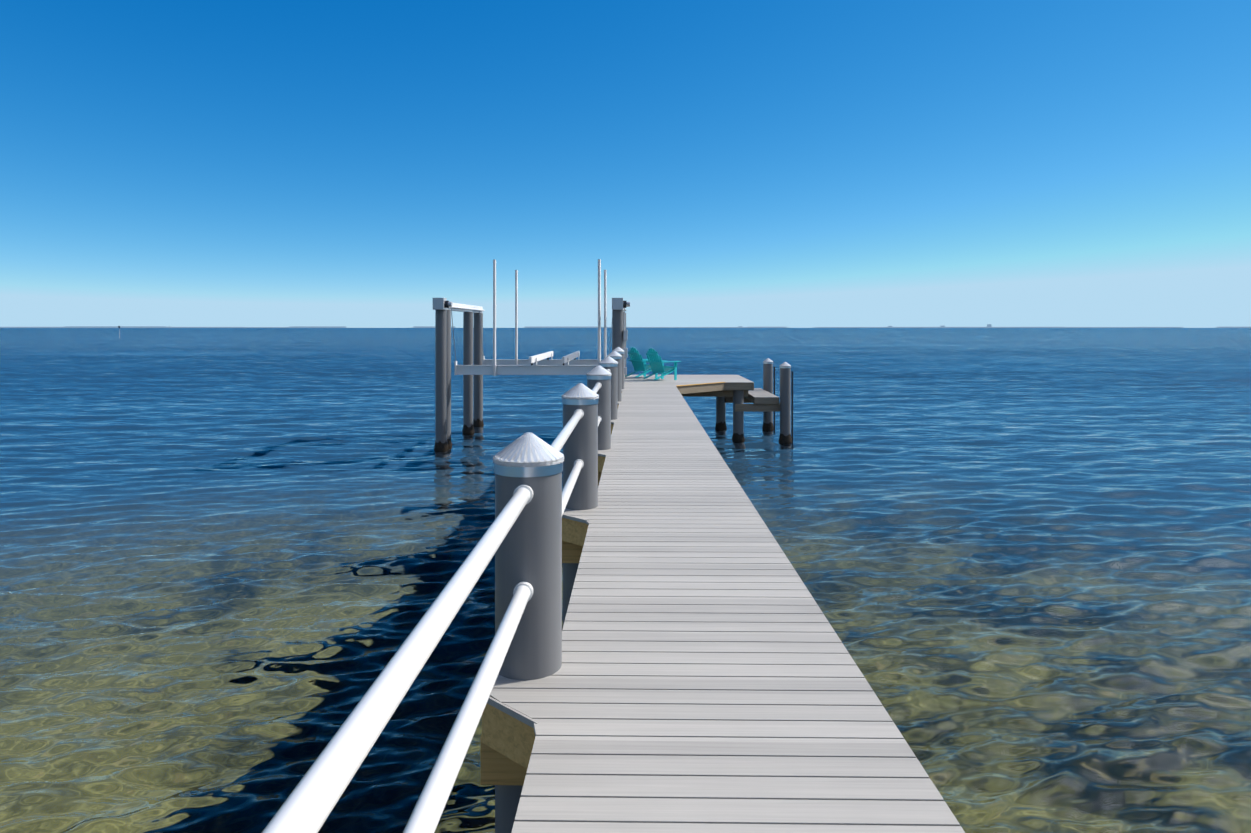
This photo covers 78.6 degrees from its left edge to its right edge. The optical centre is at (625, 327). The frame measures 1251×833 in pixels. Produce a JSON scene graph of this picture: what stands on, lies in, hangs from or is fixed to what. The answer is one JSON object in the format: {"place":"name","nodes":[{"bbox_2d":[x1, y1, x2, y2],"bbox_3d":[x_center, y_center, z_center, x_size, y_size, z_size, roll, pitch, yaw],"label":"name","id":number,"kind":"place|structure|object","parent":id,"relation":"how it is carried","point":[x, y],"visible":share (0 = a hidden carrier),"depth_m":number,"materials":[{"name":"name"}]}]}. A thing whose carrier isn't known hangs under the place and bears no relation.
{"place":"outdoors","nodes":[
{"label":"outdoors","id":0,"kind":"place"},
{"bbox_2d":[0,328,1250,832],"bbox_3d":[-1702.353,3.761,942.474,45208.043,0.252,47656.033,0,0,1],"label":"water surface","id":1,"kind":"object","parent":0,"point":[232,560],"visible":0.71,"depth_m":12.81,"materials":[{"name":"blue liquid"}]},
{"bbox_2d":[774,367,792,441],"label":"poles","id":2,"kind":"object","parent":1,"relation":"in","point":[791,403],"visible":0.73,"depth_m":25.03,"materials":[{"name":"grey"}]},
{"bbox_2d":[0,324,1250,327],"bbox_3d":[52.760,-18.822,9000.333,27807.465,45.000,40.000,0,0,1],"label":"shore land","id":3,"kind":"structure","parent":0,"point":[988,325],"depth_m":8989.26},
{"bbox_2d":[0,0,1250,327],"label":"sky","id":4,"kind":"structure","parent":0,"point":[172,163],"materials":[{"name":"blue"}]},
{"label":"seabed","id":5,"kind":"structure","parent":0,"visible":0},
{"bbox_2d":[435,310,790,832],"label":"pilings","id":6,"kind":"object","parent":5,"relation":"on","point":[529,550],"visible":0.15,"depth_m":3.98,"materials":[{"name":"grey wood"}]},
{"bbox_2d":[262,369,610,832],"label":"hand rails","id":7,"kind":"object","parent":6,"relation":"attached to","point":[310,802],"visible":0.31,"depth_m":2.07,"materials":[{"name":"white metal"}]},
{"bbox_2d":[433,298,629,381],"bbox_3d":[-2.854,0.383,23.363,5.992,2.590,0.469,0,0,-2],"label":"boat lift motor","id":8,"kind":"object","parent":6,"relation":"attached to","point":[438,303],"visible":0.88,"depth_m":23.21,"materials":[{"name":"grey metal"}]},
{"bbox_2d":[447,303,626,374],"bbox_3d":[-2.864,0.343,26.274,5.720,2.310,6.300,0,0,1],"label":"frame","id":9,"kind":"object","parent":6,"relation":"attached to","point":[551,366],"visible":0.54,"depth_m":24.09,"materials":[{"name":"silver metal"}]},
{"bbox_2d":[451,308,611,360],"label":"boat lift cables","id":10,"kind":"object","parent":9,"relation":"hanging from","point":[481,334],"visible":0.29,"depth_m":24.14,"materials":[{"name":"grey metal"}]},
{"bbox_2d":[444,301,625,364],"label":"boat lift pulleys","id":11,"kind":"object","parent":9,"relation":"attached to","point":[446,304],"visible":0.69,"depth_m":23.29,"materials":[{"name":"metal"}]},
{"bbox_2d":[493,259,605,375],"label":"boat lift guides","id":12,"kind":"object","parent":9,"relation":"attached to","point":[542,356],"visible":0.79,"depth_m":23.97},
{"bbox_2d":[434,419,791,449],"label":"barnacles","id":13,"kind":"object","parent":6,"relation":"attached to","point":[447,444],"visible":0.15,"depth_m":25.32},
{"bbox_2d":[480,382,779,784],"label":"dock support beams","id":14,"kind":"structure","parent":6,"relation":"on","point":[506,743],"depth_m":3.81,"materials":[{"name":"brown wood"}]},
{"bbox_2d":[745,383,753,402],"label":"dock frame stringers","id":15,"kind":"object","parent":14,"relation":"on","point":[750,398],"visible":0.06,"depth_m":25.78,"materials":[{"name":"brown wood"}]},
{"bbox_2d":[487,422,613,727],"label":"deck edge trim","id":16,"kind":"structure","parent":15,"relation":"on","point":[514,713],"depth_m":3.58,"materials":[{"name":"grey wood"}]},
{"bbox_2d":[490,375,964,832],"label":"dock deck boards","id":17,"kind":"object","parent":15,"relation":"on","point":[707,677],"visible":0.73,"depth_m":3.78,"materials":[{"name":"grey wood"}]},
{"bbox_2d":[625,347,657,377],"bbox_3d":[0.606,1.232,27.252,1.080,1.092,0.820,0,0,-39],"label":"adirondack chair","id":18,"kind":"object","parent":17,"relation":"on","point":[638,362],"visible":0.79,"depth_m":27.10,"materials":[{"name":"teal"}]},
{"bbox_2d":[643,348,680,379],"bbox_3d":[1.209,1.232,26.039,1.080,1.092,0.820,0,0,-41],"label":"adirondack chair","id":19,"kind":"object","parent":17,"relation":"on","point":[655,362],"visible":0.98,"depth_m":25.91,"materials":[{"name":"teal"}]},
{"bbox_2d":[748,388,778,397],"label":"platform boards","id":20,"kind":"object","parent":15,"relation":"on","point":[758,393],"visible":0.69,"depth_m":26.21,"materials":[{"name":"grey wood"}]},
{"bbox_2d":[493,347,790,466],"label":"piling caps","id":21,"kind":"object","parent":6,"relation":"on","point":[528,449],"visible":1,"depth_m":3.97,"materials":[{"name":"white plastic"}]},
{"bbox_2d":[494,352,790,476],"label":"piling cap bands","id":22,"kind":"object","parent":6,"relation":"attached to","point":[539,471],"visible":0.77,"depth_m":3.91,"materials":[{"name":"silver metal"}]}
]}

